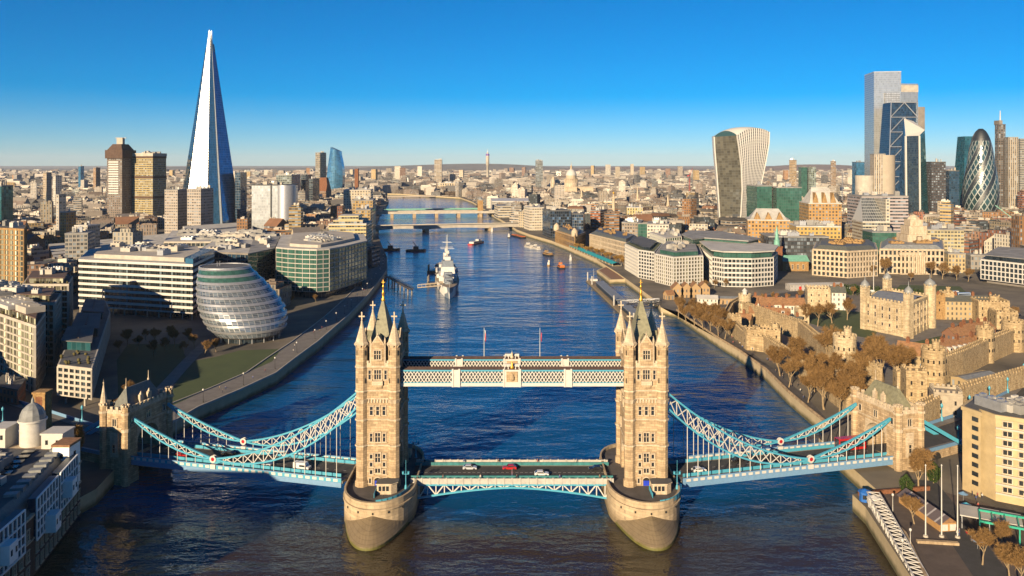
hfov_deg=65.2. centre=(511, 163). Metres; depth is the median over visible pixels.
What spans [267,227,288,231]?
city block
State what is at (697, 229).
city block
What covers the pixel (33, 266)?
courtyard block
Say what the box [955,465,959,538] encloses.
flagpole
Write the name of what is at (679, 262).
apartment block
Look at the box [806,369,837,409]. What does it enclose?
bare tree
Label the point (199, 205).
office block
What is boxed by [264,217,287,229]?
pitched roof house
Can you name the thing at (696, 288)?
gabled house
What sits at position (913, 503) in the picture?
bare tree
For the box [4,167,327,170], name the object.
southern hills
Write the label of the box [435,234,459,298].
warship
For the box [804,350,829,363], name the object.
bare tree
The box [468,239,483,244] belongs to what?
tour boat
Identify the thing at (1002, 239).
city block
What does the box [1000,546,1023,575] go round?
bare tree
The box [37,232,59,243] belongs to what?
city block
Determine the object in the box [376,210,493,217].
railway bridge
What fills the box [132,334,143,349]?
bare tree
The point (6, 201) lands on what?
glass office
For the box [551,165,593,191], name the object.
cathedral
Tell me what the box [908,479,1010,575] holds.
hotel lane
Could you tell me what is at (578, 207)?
mansard block
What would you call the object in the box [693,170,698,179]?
tower block
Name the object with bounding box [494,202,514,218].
white office
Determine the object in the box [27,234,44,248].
pitched roof house
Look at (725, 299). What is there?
ticket pavilion
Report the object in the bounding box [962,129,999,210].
bullet skyscraper
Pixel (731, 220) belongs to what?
mansard block
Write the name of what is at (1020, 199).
tower block
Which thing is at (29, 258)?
city block
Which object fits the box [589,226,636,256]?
customs house
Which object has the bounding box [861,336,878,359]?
bare tree
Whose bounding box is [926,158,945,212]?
dark office
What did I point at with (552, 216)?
glass office
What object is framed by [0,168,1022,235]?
distant city
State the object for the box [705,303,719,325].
bare tree
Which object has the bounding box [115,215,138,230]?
pitched roof house
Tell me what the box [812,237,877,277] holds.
stone offices
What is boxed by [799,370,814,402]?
bare tree
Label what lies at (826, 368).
bare tree
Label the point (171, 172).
tower block
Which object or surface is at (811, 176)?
glass tower
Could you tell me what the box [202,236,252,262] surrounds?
office block
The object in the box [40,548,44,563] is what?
window
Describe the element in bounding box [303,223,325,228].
pitched roof house
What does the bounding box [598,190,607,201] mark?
tower block
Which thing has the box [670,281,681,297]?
gabled house
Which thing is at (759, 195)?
glass office
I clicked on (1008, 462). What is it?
window
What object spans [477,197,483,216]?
bridge tower
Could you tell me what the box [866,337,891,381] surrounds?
bare tree
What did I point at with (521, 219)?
city block
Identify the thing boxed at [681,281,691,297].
gabled house
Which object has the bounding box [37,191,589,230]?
distant trees
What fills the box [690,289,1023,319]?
hill street
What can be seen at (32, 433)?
brewery
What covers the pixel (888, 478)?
bank ground
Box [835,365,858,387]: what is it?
bare tree
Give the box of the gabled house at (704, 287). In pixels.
[698,281,709,294]
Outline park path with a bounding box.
[157,339,213,391]
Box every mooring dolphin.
[426,275,436,285]
[427,264,436,273]
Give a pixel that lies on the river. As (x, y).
(512, 295)
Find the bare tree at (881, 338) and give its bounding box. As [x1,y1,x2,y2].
[870,331,888,361]
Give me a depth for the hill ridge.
10072.92 m
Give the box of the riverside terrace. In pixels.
[867,492,1023,575]
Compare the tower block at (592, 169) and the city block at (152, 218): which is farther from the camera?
the tower block at (592, 169)
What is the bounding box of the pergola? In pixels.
[978,509,1023,545]
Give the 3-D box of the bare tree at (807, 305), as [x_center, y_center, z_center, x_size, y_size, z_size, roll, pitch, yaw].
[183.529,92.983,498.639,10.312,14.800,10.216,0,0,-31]
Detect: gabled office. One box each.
[746,208,789,242]
[799,187,841,225]
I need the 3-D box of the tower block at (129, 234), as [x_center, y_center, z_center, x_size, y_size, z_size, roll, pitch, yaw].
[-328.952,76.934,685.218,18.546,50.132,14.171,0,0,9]
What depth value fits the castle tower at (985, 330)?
401.51 m
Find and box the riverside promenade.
[173,258,386,419]
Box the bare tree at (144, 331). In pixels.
[142,328,148,340]
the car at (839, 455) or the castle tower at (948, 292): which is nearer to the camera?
the car at (839, 455)
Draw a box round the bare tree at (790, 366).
[779,357,802,386]
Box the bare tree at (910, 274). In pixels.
[908,272,913,281]
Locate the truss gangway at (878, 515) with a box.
[866,491,928,575]
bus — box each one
[834,435,865,450]
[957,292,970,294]
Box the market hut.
[897,488,956,531]
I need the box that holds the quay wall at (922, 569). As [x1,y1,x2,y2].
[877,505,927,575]
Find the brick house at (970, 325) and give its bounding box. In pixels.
[956,317,996,335]
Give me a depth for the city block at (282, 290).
559.65 m
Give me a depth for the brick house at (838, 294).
548.53 m
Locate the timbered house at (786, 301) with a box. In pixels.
[779,294,794,315]
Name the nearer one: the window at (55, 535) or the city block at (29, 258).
the window at (55, 535)
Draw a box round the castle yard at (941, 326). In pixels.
[753,319,958,383]
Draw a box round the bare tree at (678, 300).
[673,294,685,318]
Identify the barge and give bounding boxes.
[383,241,399,250]
[406,242,425,251]
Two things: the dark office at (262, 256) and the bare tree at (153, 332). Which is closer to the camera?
the bare tree at (153, 332)
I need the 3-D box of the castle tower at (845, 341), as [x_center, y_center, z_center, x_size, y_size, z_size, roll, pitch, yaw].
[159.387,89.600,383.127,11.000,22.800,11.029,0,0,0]
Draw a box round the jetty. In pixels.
[385,274,413,294]
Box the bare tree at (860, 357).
[851,347,872,378]
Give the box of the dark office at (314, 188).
[309,177,319,200]
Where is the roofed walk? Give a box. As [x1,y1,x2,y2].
[569,246,619,265]
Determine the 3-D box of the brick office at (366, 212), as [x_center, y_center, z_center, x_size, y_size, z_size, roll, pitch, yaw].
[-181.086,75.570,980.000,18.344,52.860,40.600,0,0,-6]
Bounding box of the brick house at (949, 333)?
[941,322,969,340]
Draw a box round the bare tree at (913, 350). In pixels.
[889,343,917,366]
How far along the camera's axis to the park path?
393.06 m
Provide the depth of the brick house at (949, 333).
442.53 m
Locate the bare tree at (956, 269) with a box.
[949,265,960,279]
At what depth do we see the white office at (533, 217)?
1201.13 m
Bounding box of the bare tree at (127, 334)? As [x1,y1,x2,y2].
[120,328,133,345]
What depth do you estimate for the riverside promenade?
435.93 m
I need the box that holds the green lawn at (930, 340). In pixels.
[916,336,939,343]
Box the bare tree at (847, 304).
[842,297,855,319]
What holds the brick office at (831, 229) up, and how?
on the bank ground at (888, 478)
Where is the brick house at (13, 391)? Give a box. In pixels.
[0,373,25,404]
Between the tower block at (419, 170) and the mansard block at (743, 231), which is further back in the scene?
the tower block at (419, 170)
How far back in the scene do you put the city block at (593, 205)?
1444.80 m
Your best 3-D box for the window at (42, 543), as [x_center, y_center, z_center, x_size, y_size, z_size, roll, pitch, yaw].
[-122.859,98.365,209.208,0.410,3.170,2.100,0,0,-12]
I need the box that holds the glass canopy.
[959,504,1022,528]
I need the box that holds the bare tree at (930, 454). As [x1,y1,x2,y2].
[917,445,936,479]
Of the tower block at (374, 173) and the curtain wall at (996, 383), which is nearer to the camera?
the curtain wall at (996, 383)
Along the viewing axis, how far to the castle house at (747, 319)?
489.66 m
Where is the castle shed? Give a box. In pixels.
[949,370,994,385]
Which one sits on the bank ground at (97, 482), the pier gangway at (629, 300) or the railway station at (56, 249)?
the railway station at (56, 249)
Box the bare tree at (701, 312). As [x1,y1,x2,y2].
[694,309,707,329]
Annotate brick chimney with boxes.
[355,169,358,188]
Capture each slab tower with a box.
[315,151,325,179]
[434,159,441,181]
[535,159,542,186]
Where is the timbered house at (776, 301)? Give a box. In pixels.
[773,293,782,307]
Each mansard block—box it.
[567,205,586,212]
[597,204,607,210]
[651,212,669,219]
[667,218,684,232]
[677,209,699,214]
[700,208,716,213]
[702,205,716,208]
[716,224,735,229]
[718,216,745,226]
[740,227,745,234]
[847,229,851,236]
[923,213,939,221]
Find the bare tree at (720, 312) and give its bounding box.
[712,307,727,329]
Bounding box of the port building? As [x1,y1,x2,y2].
[879,214,944,274]
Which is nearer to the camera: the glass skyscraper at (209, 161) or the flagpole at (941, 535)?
the flagpole at (941, 535)
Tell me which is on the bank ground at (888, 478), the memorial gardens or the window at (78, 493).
the memorial gardens
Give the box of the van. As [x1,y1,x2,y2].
[293,460,310,469]
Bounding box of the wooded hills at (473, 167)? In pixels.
[347,164,568,170]
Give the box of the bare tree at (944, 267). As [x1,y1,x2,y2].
[936,261,950,278]
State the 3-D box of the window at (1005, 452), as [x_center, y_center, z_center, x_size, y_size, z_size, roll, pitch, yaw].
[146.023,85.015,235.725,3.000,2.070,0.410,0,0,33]
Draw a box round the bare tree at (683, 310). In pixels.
[678,303,690,323]
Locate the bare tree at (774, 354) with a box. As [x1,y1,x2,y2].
[765,343,791,375]
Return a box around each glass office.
[0,180,13,220]
[276,231,366,297]
[542,205,570,237]
[572,209,584,231]
[637,222,646,237]
[746,181,771,216]
[772,182,801,220]
[862,225,897,263]
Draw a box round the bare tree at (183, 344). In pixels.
[179,340,187,350]
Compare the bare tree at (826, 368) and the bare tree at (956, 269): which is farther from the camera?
the bare tree at (956, 269)
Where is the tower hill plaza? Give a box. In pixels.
[696,289,804,304]
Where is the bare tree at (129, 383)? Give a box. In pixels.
[121,380,134,389]
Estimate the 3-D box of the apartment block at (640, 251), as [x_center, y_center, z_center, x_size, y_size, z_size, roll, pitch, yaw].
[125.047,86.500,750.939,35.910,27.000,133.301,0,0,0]
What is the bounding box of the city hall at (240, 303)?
[196,263,287,344]
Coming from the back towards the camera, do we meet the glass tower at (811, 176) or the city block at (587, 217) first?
the glass tower at (811, 176)
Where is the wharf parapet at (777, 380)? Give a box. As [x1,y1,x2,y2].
[676,309,828,423]
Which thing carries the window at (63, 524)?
in the warehouse
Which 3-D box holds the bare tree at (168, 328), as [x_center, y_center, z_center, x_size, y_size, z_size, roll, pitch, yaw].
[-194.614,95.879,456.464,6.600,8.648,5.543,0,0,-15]
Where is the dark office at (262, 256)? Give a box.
[248,235,279,280]
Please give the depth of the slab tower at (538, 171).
2650.00 m
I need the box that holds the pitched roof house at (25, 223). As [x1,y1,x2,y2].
[21,220,29,229]
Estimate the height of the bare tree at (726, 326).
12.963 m
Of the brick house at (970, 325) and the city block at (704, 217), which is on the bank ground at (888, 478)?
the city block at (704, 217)
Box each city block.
[27,221,44,227]
[27,244,48,260]
[27,255,32,261]
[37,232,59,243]
[39,258,78,272]
[43,254,78,262]
[65,267,78,294]
[100,230,108,239]
[108,228,119,238]
[139,213,157,223]
[139,216,152,223]
[264,278,291,306]
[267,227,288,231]
[275,230,290,234]
[306,212,322,215]
[317,219,332,225]
[345,209,352,213]
[367,243,379,267]
[519,210,523,227]
[581,203,597,208]
[585,213,589,229]
[600,200,617,205]
[608,208,619,213]
[610,204,630,212]
[619,214,632,218]
[619,216,624,231]
[656,208,676,214]
[669,222,682,233]
[675,214,691,225]
[685,227,709,231]
[689,221,708,228]
[690,214,714,228]
[692,213,717,228]
[723,228,736,233]
[739,224,745,228]
[841,212,846,218]
[841,222,849,238]
[913,210,928,219]
[924,220,939,225]
[927,215,939,221]
[954,205,965,211]
[955,221,982,236]
[962,214,977,219]
[964,238,978,252]
[965,228,987,239]
[967,219,989,229]
[976,210,998,217]
[978,217,994,220]
[979,227,1006,252]
[990,220,1010,228]
[991,216,1010,219]
[992,209,1013,216]
[994,232,1010,248]
[1000,227,1010,231]
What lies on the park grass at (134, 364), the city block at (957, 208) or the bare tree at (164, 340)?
the bare tree at (164, 340)
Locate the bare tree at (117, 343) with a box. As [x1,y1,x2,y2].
[113,340,121,352]
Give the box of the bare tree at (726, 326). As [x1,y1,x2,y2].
[717,318,735,338]
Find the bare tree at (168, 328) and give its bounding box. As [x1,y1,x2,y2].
[166,325,175,338]
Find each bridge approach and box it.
[0,383,154,463]
[866,364,1023,460]
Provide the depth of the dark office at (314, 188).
1808.03 m
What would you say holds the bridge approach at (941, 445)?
on the bank ground at (888, 478)
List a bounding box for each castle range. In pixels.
[896,336,928,367]
[940,331,976,351]
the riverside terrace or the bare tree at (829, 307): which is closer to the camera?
the riverside terrace
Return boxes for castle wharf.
[661,307,836,437]
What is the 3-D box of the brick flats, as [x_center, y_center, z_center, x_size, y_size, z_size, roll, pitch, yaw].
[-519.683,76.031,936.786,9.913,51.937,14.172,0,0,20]
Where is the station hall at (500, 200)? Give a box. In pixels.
[490,198,528,209]
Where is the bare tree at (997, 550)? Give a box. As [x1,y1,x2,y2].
[993,541,1020,575]
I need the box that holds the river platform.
[597,267,624,283]
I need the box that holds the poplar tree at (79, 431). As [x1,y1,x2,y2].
[73,422,85,450]
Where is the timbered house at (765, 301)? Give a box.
[757,293,774,306]
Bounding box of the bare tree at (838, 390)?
[828,378,849,415]
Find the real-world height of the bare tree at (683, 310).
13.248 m
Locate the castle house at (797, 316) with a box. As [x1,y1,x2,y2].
[777,310,803,319]
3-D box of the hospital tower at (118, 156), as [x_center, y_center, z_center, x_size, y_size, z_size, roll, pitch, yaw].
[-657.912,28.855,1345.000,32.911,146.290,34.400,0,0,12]
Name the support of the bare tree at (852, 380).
on the bank ground at (888, 478)
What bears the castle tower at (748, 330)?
on the bank ground at (888, 478)
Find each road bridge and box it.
[376,222,518,232]
[383,208,477,210]
[387,195,451,197]
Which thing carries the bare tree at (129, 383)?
on the park grass at (134, 364)
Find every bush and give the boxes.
[898,474,914,490]
[926,462,940,482]
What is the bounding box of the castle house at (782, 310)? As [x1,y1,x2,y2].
[748,302,790,322]
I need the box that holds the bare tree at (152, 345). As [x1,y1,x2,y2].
[146,340,157,356]
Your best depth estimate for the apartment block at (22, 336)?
361.75 m
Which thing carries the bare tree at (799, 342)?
on the bank ground at (888, 478)
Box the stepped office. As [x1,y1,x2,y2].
[328,214,370,242]
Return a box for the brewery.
[0,397,75,449]
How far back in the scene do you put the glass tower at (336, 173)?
2498.22 m
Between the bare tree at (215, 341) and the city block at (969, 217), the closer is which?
the bare tree at (215, 341)
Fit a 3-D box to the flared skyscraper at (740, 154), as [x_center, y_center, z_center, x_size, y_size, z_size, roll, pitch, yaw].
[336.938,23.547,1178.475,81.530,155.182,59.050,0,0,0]
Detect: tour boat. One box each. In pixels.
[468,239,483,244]
[524,242,533,247]
[532,244,540,249]
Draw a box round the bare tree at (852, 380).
[838,370,866,392]
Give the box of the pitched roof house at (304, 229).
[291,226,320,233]
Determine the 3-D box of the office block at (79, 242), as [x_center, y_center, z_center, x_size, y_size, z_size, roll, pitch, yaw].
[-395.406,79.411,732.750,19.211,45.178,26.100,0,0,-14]
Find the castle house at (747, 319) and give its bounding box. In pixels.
[737,309,752,326]
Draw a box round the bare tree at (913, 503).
[899,492,924,523]
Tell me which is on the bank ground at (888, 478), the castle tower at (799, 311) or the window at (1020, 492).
the castle tower at (799, 311)
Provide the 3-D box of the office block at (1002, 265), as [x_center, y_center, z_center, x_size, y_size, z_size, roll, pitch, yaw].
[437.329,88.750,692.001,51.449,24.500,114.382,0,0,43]
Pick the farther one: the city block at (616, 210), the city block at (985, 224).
the city block at (616, 210)
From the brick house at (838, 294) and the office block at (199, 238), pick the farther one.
the office block at (199, 238)
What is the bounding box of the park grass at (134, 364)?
[117,344,184,397]
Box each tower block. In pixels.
[41,200,53,222]
[113,224,142,243]
[169,170,174,175]
[237,216,250,230]
[289,203,302,229]
[330,204,344,218]
[371,169,377,179]
[395,166,400,178]
[400,168,404,178]
[417,166,422,175]
[459,170,463,177]
[522,167,525,175]
[529,193,539,203]
[547,174,553,182]
[591,166,594,174]
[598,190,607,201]
[604,211,618,230]
[605,165,610,174]
[615,167,619,176]
[630,164,633,174]
[640,167,644,174]
[665,169,669,178]
[677,166,682,175]
[682,197,695,216]
[686,191,698,197]
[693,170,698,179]
[783,170,787,179]
[938,200,948,213]
[940,199,953,224]
[954,212,966,227]
[1011,213,1023,247]
[1017,189,1023,208]
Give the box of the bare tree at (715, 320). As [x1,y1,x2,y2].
[711,315,723,335]
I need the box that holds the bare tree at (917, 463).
[906,448,935,485]
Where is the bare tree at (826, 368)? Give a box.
[815,361,836,375]
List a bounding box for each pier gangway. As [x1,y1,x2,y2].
[622,298,659,302]
[626,299,661,307]
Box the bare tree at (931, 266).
[926,261,935,277]
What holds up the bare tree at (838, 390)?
on the bank ground at (888, 478)
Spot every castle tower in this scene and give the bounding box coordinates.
[727,313,741,335]
[738,288,751,312]
[742,325,757,349]
[756,321,782,342]
[794,305,808,323]
[805,285,830,306]
[832,326,856,371]
[892,366,899,388]
[900,363,927,401]
[921,339,946,386]
[928,383,962,417]
[936,292,944,319]
[939,287,953,296]
[970,294,1009,321]
[975,321,994,363]
[988,306,1017,329]
[1001,314,1023,352]
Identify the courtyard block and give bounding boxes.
[27,261,52,275]
[32,229,59,235]
[633,203,651,209]
[635,210,656,213]
[959,210,982,216]
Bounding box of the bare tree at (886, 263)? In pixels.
[879,257,892,273]
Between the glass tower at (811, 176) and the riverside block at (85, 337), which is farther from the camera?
the glass tower at (811, 176)
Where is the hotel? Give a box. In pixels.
[961,392,1023,505]
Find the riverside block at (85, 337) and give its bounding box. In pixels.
[57,299,110,405]
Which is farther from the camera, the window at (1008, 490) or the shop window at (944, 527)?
the window at (1008, 490)
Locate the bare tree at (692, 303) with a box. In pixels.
[685,297,697,317]
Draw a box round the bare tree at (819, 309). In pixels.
[809,302,825,325]
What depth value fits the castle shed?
360.99 m
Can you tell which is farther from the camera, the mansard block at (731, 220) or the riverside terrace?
the mansard block at (731, 220)
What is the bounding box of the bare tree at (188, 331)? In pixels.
[182,328,192,341]
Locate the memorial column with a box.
[611,191,615,210]
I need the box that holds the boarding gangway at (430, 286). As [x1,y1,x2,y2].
[417,282,442,287]
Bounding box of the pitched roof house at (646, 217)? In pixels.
[633,213,652,220]
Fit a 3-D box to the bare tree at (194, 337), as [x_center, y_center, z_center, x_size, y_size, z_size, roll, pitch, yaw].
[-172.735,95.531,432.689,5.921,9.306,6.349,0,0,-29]
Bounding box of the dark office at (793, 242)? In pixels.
[760,229,828,265]
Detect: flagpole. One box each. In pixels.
[923,464,927,537]
[939,464,943,537]
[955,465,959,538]
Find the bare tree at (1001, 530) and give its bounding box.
[991,516,1013,543]
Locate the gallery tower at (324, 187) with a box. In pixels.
[319,177,330,196]
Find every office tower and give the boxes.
[251,181,297,228]
[855,154,894,193]
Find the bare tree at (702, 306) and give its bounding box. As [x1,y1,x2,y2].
[695,301,706,321]
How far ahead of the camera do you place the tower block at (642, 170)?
5091.36 m
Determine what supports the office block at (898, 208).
on the bank ground at (888, 478)
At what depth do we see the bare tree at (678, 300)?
518.04 m
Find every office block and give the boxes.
[64,226,95,259]
[78,241,213,319]
[164,186,186,233]
[164,228,279,247]
[187,185,213,225]
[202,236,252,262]
[276,172,299,191]
[343,186,372,208]
[622,216,642,235]
[649,227,681,243]
[682,230,760,246]
[699,240,778,286]
[847,190,908,232]
[852,198,889,238]
[923,222,964,252]
[944,246,965,272]
[980,247,1023,286]
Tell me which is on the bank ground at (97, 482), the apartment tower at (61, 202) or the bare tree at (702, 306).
the apartment tower at (61, 202)
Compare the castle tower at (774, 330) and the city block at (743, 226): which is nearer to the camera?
the castle tower at (774, 330)
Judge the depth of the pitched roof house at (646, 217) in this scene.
1122.81 m
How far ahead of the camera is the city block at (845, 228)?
967.11 m
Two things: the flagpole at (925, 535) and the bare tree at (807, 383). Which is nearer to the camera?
the flagpole at (925, 535)
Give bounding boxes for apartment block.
[0,279,60,367]
[0,286,45,392]
[22,266,72,338]
[625,236,661,280]
[655,240,702,285]
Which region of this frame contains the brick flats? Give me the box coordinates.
[60,207,76,242]
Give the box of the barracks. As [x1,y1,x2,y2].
[936,291,991,319]
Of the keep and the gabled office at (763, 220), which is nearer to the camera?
the keep
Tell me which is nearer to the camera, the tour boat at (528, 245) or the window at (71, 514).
the window at (71, 514)
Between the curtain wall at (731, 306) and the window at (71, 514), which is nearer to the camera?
the window at (71, 514)
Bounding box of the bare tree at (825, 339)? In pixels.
[812,324,843,365]
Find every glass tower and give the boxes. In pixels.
[78,165,83,186]
[327,147,344,188]
[798,167,806,196]
[807,167,815,192]
[852,160,863,193]
[946,167,959,206]
[955,136,971,206]
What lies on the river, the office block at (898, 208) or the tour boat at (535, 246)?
the tour boat at (535, 246)
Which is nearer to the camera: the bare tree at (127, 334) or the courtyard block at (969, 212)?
the bare tree at (127, 334)
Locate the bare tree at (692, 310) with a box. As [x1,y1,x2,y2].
[689,307,699,327]
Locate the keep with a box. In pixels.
[860,259,935,338]
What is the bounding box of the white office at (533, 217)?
[524,204,543,230]
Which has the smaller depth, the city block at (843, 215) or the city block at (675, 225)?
the city block at (675, 225)
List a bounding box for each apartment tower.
[0,220,26,284]
[43,170,51,200]
[53,173,61,205]
[56,190,66,229]
[93,166,99,188]
[789,158,796,186]
[830,160,835,185]
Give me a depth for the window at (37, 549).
205.44 m
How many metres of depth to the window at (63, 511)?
225.25 m
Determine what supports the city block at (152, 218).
on the bank ground at (97, 482)
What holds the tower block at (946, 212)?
on the bank ground at (888, 478)
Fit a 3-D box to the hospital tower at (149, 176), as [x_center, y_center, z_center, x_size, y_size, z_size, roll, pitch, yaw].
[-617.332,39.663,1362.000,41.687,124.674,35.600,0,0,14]
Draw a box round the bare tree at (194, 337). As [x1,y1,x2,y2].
[188,333,197,348]
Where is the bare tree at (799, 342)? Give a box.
[787,334,807,351]
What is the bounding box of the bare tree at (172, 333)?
[168,329,179,346]
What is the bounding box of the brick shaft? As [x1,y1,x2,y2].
[32,389,52,428]
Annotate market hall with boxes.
[554,223,585,248]
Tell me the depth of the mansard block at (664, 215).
1126.53 m
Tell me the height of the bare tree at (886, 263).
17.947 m
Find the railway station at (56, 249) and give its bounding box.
[48,223,252,257]
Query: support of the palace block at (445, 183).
on the bank ground at (888, 478)
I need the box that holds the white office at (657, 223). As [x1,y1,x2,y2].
[647,217,669,237]
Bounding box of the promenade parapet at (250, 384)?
[173,269,386,422]
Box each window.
[12,562,17,575]
[18,555,23,571]
[25,549,30,564]
[25,565,30,575]
[26,528,30,544]
[35,540,39,553]
[35,554,39,570]
[40,534,44,547]
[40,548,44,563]
[45,542,48,557]
[49,537,52,551]
[54,531,57,545]
[58,526,61,540]
[62,508,65,519]
[62,521,65,534]
[66,503,69,514]
[66,516,69,529]
[70,498,73,509]
[70,511,73,524]
[74,493,76,505]
[74,506,76,519]
[77,488,80,500]
[77,502,80,514]
[942,524,947,530]
[950,524,955,530]
[1002,420,1013,428]
[1002,430,1013,438]
[1002,439,1013,447]
[1002,449,1013,456]
[1002,458,1013,466]
[1002,467,1013,475]
[1002,477,1013,484]
[1002,486,1013,494]
[1018,423,1023,430]
[1018,432,1023,439]
[1018,442,1023,449]
[1018,451,1023,458]
[1018,461,1023,467]
[1018,470,1023,477]
[1018,480,1023,486]
[1018,489,1023,496]
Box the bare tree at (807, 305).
[798,302,814,318]
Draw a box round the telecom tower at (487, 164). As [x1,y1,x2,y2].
[486,149,488,176]
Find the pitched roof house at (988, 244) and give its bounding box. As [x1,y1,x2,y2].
[984,235,993,253]
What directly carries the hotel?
on the bank ground at (888, 478)
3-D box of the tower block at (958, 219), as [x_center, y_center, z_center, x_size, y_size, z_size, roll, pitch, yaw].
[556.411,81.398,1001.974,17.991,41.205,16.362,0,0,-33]
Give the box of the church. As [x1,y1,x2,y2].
[774,227,809,270]
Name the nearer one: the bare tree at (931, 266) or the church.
the bare tree at (931, 266)
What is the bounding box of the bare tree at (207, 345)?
[201,339,211,352]
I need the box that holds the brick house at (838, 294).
[830,282,846,309]
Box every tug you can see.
[542,250,552,255]
[557,262,565,268]
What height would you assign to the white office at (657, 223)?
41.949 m
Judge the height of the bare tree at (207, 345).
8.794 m
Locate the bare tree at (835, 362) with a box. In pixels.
[828,351,849,371]
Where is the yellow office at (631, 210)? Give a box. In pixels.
[626,203,642,214]
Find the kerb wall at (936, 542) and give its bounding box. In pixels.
[916,539,958,545]
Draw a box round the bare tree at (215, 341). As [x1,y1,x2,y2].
[211,338,218,348]
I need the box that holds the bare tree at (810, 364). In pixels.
[802,353,826,391]
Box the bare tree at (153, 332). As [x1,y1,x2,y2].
[149,326,161,338]
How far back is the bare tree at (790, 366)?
357.40 m
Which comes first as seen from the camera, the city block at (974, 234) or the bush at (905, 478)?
the bush at (905, 478)
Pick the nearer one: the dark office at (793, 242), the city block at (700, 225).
the dark office at (793, 242)
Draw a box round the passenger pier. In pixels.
[586,272,635,323]
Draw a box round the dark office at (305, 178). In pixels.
[301,173,311,197]
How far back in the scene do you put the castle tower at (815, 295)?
553.27 m
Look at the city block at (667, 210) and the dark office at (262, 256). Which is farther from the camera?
the city block at (667, 210)
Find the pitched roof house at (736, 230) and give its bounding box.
[717,227,740,234]
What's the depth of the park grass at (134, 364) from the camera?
400.95 m
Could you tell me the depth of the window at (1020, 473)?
233.93 m
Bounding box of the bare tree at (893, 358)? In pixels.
[878,343,917,367]
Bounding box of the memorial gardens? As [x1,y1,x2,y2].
[897,285,964,292]
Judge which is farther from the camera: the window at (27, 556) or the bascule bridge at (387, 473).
the bascule bridge at (387, 473)
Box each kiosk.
[662,290,674,299]
[858,488,871,502]
[867,495,879,507]
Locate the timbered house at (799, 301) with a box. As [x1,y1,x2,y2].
[794,294,805,306]
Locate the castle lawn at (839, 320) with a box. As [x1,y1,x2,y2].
[809,310,876,337]
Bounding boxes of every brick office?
[74,221,100,246]
[352,195,375,238]
[355,204,372,243]
[590,206,606,232]
[789,219,840,238]
[965,249,984,268]
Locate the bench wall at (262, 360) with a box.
[173,287,355,402]
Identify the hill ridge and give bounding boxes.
[543,164,952,170]
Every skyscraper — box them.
[183,30,246,223]
[712,127,769,217]
[864,71,917,174]
[879,102,924,190]
[898,118,927,212]
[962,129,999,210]
[994,111,1005,206]
[1004,137,1018,206]
[1018,139,1023,191]
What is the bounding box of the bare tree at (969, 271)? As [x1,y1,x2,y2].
[963,268,974,281]
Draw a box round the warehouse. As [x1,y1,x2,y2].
[0,437,81,575]
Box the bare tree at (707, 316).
[702,312,713,330]
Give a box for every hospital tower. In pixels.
[105,138,135,216]
[132,151,166,215]
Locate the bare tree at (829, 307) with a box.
[824,301,837,322]
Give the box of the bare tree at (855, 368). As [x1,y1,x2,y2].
[842,359,867,381]
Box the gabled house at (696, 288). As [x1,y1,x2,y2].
[690,281,700,297]
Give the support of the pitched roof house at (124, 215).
on the bank ground at (97, 482)
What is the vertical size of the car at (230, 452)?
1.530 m
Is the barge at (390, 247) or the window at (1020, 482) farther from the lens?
the barge at (390, 247)
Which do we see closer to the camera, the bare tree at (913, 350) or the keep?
the bare tree at (913, 350)
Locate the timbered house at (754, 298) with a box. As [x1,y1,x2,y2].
[751,292,762,304]
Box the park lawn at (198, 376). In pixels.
[173,349,279,404]
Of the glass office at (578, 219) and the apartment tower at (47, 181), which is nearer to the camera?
the glass office at (578, 219)
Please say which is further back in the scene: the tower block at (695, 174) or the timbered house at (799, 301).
the tower block at (695, 174)
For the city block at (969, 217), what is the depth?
1085.69 m
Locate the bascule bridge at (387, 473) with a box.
[84,282,961,550]
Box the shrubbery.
[844,284,938,294]
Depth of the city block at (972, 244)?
862.24 m
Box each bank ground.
[0,166,1023,575]
[25,199,388,513]
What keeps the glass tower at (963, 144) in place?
on the bank ground at (888, 478)
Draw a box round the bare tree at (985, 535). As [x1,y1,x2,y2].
[964,526,997,564]
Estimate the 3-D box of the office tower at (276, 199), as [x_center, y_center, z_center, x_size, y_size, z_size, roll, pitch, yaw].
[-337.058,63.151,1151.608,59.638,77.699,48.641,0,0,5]
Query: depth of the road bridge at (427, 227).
1255.96 m
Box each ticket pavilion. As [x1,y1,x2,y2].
[696,294,718,304]
[718,296,737,303]
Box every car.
[175,452,188,457]
[221,450,235,455]
[258,459,272,466]
[463,464,476,469]
[502,464,515,469]
[534,470,548,475]
[588,464,602,470]
[691,466,706,471]
[730,456,743,462]
[781,457,794,461]
[831,453,843,457]
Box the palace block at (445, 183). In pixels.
[438,181,454,187]
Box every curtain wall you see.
[724,297,737,322]
[732,320,850,413]
[742,301,882,385]
[906,365,1023,421]
[946,328,1013,381]
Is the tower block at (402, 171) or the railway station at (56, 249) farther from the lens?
the tower block at (402, 171)
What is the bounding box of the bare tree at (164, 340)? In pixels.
[160,337,170,351]
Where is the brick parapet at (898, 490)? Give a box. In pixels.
[858,486,929,495]
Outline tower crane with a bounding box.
[837,166,847,199]
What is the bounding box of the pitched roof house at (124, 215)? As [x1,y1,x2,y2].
[116,212,138,216]
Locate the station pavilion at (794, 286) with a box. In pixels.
[785,282,843,290]
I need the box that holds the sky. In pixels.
[0,0,1023,165]
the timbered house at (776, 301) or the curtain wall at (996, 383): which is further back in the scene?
the timbered house at (776, 301)
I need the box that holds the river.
[34,195,896,575]
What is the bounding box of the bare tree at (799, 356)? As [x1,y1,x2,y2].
[787,347,806,377]
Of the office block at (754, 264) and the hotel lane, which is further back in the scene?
the office block at (754, 264)

